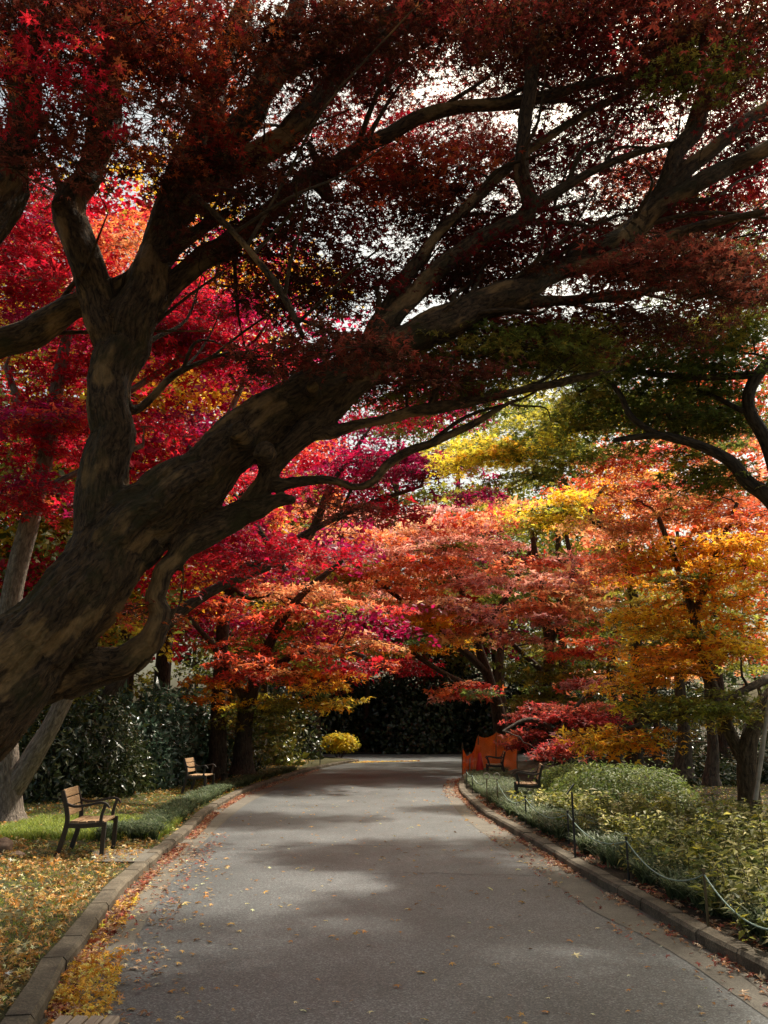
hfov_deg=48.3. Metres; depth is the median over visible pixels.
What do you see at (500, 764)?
park bench
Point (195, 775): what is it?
park bench
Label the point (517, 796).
leafy shrub
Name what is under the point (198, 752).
evergreen shrub
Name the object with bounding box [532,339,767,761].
tree
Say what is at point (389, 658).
tree
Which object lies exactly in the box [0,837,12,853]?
rock
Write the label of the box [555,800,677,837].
leafy shrub
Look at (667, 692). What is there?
evergreen shrub
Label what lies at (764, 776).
evergreen shrub
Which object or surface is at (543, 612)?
maple tree
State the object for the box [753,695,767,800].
support pole
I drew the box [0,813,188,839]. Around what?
grass
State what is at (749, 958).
kerb
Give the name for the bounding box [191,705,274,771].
evergreen shrub
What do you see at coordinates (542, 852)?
fallen leaves
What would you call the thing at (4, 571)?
tree
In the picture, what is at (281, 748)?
evergreen shrub
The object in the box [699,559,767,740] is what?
tree
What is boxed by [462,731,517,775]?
safety netting
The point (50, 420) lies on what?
maple tree
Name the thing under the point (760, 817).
leafy shrub
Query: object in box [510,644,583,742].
evergreen shrub
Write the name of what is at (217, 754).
tree
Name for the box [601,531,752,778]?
tree
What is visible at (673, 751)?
evergreen shrub
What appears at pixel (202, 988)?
fallen leaves
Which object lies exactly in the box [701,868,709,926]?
rope post
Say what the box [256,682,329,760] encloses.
evergreen shrub
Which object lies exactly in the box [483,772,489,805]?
rope post
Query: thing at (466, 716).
evergreen shrub
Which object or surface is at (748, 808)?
leafy shrub
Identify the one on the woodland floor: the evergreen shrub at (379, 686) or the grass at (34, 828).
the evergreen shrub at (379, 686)
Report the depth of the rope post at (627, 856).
8.50 m
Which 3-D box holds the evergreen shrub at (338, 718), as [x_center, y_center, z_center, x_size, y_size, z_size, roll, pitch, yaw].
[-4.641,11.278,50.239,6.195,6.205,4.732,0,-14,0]
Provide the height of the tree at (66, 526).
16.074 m
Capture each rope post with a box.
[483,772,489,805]
[493,773,499,796]
[524,795,526,824]
[566,810,569,845]
[625,836,629,880]
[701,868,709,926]
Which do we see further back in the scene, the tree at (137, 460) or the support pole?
the tree at (137, 460)
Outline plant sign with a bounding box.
[567,784,575,856]
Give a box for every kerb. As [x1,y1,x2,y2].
[0,756,358,1023]
[458,758,767,981]
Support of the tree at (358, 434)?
on the woodland floor
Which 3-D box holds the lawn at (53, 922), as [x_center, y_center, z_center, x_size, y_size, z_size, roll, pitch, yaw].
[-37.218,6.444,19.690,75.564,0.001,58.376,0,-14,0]
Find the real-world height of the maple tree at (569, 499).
8.049 m
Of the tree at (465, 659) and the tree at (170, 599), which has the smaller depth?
the tree at (170, 599)
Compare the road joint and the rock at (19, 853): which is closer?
the rock at (19, 853)
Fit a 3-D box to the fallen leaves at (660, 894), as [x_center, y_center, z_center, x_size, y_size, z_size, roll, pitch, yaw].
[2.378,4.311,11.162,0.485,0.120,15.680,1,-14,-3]
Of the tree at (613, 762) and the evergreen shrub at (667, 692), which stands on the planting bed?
the tree at (613, 762)
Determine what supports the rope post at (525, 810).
on the planting bed
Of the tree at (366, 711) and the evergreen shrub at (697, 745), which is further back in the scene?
the tree at (366, 711)
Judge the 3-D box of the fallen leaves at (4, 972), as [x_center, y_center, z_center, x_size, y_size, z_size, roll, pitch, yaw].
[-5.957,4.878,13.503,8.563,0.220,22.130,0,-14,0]
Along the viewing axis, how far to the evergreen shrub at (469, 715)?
51.83 m
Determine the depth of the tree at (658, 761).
24.96 m
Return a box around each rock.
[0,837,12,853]
[7,851,24,857]
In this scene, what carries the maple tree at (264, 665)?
on the lawn at (53, 922)
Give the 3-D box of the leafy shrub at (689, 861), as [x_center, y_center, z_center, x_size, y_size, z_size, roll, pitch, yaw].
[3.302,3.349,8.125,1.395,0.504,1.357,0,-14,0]
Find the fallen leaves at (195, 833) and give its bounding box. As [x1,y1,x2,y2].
[44,769,318,1023]
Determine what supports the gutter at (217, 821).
on the road
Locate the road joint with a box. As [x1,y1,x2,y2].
[266,845,462,845]
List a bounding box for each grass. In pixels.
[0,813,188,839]
[90,765,296,840]
[462,767,767,946]
[576,782,767,843]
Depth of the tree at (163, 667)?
26.30 m
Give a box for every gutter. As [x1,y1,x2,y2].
[40,770,326,1023]
[445,780,767,1017]
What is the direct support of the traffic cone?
on the planting bed
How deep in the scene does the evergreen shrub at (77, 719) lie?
22.19 m
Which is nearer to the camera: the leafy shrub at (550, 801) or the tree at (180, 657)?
the leafy shrub at (550, 801)
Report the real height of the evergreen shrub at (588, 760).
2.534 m
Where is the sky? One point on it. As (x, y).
(149, 667)
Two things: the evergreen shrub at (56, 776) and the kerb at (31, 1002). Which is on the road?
the kerb at (31, 1002)
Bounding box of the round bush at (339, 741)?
[320,730,360,757]
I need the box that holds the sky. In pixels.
[0,0,767,725]
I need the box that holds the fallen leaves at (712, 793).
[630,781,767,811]
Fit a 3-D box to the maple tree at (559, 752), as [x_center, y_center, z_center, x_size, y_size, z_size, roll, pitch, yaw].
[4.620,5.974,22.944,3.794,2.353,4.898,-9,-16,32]
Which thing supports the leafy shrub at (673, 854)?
on the planting bed
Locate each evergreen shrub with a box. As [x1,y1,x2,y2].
[18,704,104,803]
[24,688,164,799]
[38,694,109,786]
[88,662,204,790]
[132,667,241,779]
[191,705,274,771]
[227,688,311,765]
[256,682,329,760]
[268,667,356,753]
[300,660,385,751]
[349,669,408,750]
[355,652,464,753]
[398,649,488,751]
[451,675,511,748]
[466,650,561,753]
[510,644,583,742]
[538,711,643,765]
[577,672,675,753]
[604,717,694,768]
[618,679,703,750]
[648,679,735,755]
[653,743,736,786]
[688,693,767,761]
[721,740,767,783]
[732,672,767,761]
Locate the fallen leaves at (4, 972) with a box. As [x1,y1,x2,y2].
[0,778,258,1013]
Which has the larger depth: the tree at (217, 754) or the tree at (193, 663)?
the tree at (193, 663)
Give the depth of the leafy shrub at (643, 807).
11.80 m
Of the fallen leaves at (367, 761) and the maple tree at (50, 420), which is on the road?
the fallen leaves at (367, 761)
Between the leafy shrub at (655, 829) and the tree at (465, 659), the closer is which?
the leafy shrub at (655, 829)
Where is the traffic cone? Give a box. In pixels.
[476,753,483,770]
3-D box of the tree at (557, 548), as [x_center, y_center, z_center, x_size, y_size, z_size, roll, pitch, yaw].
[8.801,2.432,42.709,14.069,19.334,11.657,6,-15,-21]
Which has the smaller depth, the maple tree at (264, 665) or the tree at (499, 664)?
the maple tree at (264, 665)
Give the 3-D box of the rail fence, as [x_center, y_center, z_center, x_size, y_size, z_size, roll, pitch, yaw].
[14.000,8.231,28.868,16.400,1.150,0.090,0,-14,0]
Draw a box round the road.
[41,753,767,1023]
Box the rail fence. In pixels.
[567,741,760,769]
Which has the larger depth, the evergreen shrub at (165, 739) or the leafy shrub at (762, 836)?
the evergreen shrub at (165, 739)
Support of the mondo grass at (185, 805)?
on the lawn at (53, 922)
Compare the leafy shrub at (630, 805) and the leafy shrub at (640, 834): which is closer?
the leafy shrub at (640, 834)
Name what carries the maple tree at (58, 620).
on the lawn at (53, 922)
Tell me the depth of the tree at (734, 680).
46.49 m
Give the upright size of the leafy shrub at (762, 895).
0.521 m
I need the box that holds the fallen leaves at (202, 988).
[68,787,749,1023]
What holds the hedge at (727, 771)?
on the planting bed
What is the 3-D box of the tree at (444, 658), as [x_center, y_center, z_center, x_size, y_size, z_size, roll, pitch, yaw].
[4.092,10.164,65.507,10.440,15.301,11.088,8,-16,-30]
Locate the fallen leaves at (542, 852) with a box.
[443,777,767,1006]
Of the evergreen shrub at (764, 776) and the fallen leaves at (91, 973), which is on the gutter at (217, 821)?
the fallen leaves at (91, 973)
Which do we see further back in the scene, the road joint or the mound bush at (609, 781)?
the mound bush at (609, 781)
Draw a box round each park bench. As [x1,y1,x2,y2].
[54,786,121,856]
[181,758,215,793]
[485,751,505,772]
[512,763,542,794]
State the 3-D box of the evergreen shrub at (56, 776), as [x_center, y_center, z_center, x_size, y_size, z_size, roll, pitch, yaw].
[-7.463,4.877,18.019,3.001,2.883,3.039,6,-15,-24]
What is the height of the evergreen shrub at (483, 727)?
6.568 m
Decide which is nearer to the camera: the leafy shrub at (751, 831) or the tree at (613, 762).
the leafy shrub at (751, 831)
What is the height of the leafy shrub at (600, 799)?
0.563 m
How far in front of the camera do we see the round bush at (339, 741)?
40.75 m
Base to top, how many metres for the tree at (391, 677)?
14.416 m
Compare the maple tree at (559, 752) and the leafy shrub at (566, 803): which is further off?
the maple tree at (559, 752)
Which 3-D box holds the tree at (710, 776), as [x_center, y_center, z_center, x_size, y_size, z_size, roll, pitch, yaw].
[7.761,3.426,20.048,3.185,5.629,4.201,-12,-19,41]
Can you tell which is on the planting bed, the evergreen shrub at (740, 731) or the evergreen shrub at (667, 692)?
the evergreen shrub at (740, 731)
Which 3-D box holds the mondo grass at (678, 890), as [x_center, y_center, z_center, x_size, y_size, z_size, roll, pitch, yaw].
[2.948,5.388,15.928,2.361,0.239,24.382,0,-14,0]
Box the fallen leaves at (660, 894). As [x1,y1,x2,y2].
[475,795,766,951]
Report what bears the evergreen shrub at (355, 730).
on the woodland floor
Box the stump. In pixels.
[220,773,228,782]
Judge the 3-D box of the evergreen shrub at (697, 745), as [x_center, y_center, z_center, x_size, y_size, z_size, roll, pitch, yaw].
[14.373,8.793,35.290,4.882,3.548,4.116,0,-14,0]
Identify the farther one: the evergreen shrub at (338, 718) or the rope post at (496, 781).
the evergreen shrub at (338, 718)
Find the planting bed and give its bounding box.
[464,759,767,953]
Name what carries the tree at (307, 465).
on the ground
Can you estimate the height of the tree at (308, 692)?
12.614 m
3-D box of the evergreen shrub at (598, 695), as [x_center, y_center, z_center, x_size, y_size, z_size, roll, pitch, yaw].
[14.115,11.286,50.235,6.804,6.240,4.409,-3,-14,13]
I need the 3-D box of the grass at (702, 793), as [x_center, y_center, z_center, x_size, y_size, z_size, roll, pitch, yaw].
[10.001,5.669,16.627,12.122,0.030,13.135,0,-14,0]
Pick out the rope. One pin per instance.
(650, 868)
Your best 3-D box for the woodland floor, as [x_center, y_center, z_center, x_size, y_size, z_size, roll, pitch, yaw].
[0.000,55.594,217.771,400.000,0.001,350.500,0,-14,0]
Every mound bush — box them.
[528,756,619,797]
[541,753,715,812]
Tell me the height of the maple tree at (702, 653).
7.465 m
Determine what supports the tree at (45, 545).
on the lawn at (53, 922)
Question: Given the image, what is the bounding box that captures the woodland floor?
[104,728,760,752]
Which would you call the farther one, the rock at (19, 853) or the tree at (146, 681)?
the tree at (146, 681)
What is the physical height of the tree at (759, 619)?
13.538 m
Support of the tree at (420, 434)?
on the woodland floor
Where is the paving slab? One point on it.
(142, 857)
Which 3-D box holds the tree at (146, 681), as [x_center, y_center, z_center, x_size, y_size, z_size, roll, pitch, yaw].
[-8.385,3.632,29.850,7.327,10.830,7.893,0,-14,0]
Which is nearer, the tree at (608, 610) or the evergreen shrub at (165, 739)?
the evergreen shrub at (165, 739)
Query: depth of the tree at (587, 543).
36.63 m
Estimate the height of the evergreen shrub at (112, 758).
3.143 m
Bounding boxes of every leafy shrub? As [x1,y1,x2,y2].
[506,788,589,803]
[519,785,599,813]
[553,788,640,813]
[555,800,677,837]
[573,791,672,820]
[597,807,713,846]
[610,788,705,829]
[612,823,767,876]
[622,811,754,851]
[633,796,741,835]
[658,832,767,878]
[664,809,767,856]
[677,798,767,836]
[685,847,767,919]
[703,819,767,868]
[708,801,767,849]
[723,867,767,947]
[726,829,767,887]
[741,805,767,848]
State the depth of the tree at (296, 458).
40.00 m
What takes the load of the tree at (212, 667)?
on the woodland floor
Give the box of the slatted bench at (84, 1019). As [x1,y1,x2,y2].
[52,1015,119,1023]
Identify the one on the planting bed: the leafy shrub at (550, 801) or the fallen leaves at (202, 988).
the leafy shrub at (550, 801)
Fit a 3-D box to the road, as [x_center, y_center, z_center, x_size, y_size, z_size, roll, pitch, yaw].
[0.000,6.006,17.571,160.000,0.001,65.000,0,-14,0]
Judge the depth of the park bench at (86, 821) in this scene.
10.25 m
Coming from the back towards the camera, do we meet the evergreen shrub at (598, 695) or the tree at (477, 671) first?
the tree at (477, 671)
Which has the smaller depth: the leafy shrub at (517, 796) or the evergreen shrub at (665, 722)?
the leafy shrub at (517, 796)
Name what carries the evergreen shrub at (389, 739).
on the woodland floor
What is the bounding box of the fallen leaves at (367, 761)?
[351,760,418,762]
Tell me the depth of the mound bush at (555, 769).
18.81 m
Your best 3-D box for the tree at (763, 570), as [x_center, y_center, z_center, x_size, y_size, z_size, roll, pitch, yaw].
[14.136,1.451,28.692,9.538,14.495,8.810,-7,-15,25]
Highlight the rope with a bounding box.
[497,781,767,929]
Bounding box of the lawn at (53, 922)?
[0,757,352,1022]
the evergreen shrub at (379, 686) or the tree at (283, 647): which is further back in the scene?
the evergreen shrub at (379, 686)
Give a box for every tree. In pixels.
[0,0,767,761]
[0,130,366,715]
[0,155,370,821]
[0,172,307,730]
[0,200,237,671]
[0,342,218,667]
[0,365,113,759]
[0,457,191,752]
[0,556,52,750]
[10,205,441,779]
[44,460,240,717]
[69,385,514,778]
[135,572,260,712]
[147,353,386,712]
[167,558,420,774]
[173,466,355,748]
[179,570,295,723]
[198,446,408,753]
[206,525,352,742]
[259,495,555,761]
[292,358,549,691]
[298,504,445,747]
[330,366,612,679]
[357,498,519,678]
[359,564,424,689]
[383,555,510,689]
[407,509,562,685]
[420,187,767,518]
[421,373,677,751]
[443,576,557,708]
[447,495,656,761]
[447,528,542,731]
[490,466,675,765]
[493,691,638,776]
[507,541,626,671]
[508,510,646,715]
[519,470,749,762]
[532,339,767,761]
[551,427,767,827]
[564,523,675,767]
[595,527,726,770]
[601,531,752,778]
[607,533,765,746]
[639,539,767,785]
[669,348,767,677]
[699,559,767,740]
[741,575,767,663]
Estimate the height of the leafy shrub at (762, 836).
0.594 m
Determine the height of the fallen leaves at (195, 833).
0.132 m
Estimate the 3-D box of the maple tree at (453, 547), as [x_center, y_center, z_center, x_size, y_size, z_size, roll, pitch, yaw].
[0.350,4.261,32.495,12.729,10.525,11.629,0,-14,0]
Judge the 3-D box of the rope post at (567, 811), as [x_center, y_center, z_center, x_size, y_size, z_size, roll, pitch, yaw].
[2.385,4.139,11.084,0.030,0.532,0.030,7,-16,-27]
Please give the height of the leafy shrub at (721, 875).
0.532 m
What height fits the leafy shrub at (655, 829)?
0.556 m
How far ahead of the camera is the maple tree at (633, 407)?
12.96 m
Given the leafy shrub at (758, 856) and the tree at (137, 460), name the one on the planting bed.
the leafy shrub at (758, 856)
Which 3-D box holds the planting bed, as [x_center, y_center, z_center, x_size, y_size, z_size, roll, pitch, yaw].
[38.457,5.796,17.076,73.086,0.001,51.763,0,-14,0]
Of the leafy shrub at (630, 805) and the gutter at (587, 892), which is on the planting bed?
the leafy shrub at (630, 805)
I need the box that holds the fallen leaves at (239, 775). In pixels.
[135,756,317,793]
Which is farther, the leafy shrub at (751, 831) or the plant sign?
the plant sign
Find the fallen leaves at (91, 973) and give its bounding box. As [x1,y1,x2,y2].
[45,892,139,1023]
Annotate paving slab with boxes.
[91,849,155,862]
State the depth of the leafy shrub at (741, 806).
11.34 m
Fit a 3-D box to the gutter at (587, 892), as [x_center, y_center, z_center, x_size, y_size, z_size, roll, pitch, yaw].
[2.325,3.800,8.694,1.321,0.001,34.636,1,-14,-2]
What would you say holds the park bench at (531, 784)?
on the planting bed
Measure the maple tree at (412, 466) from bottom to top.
10.205 m
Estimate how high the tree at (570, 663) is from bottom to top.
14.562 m

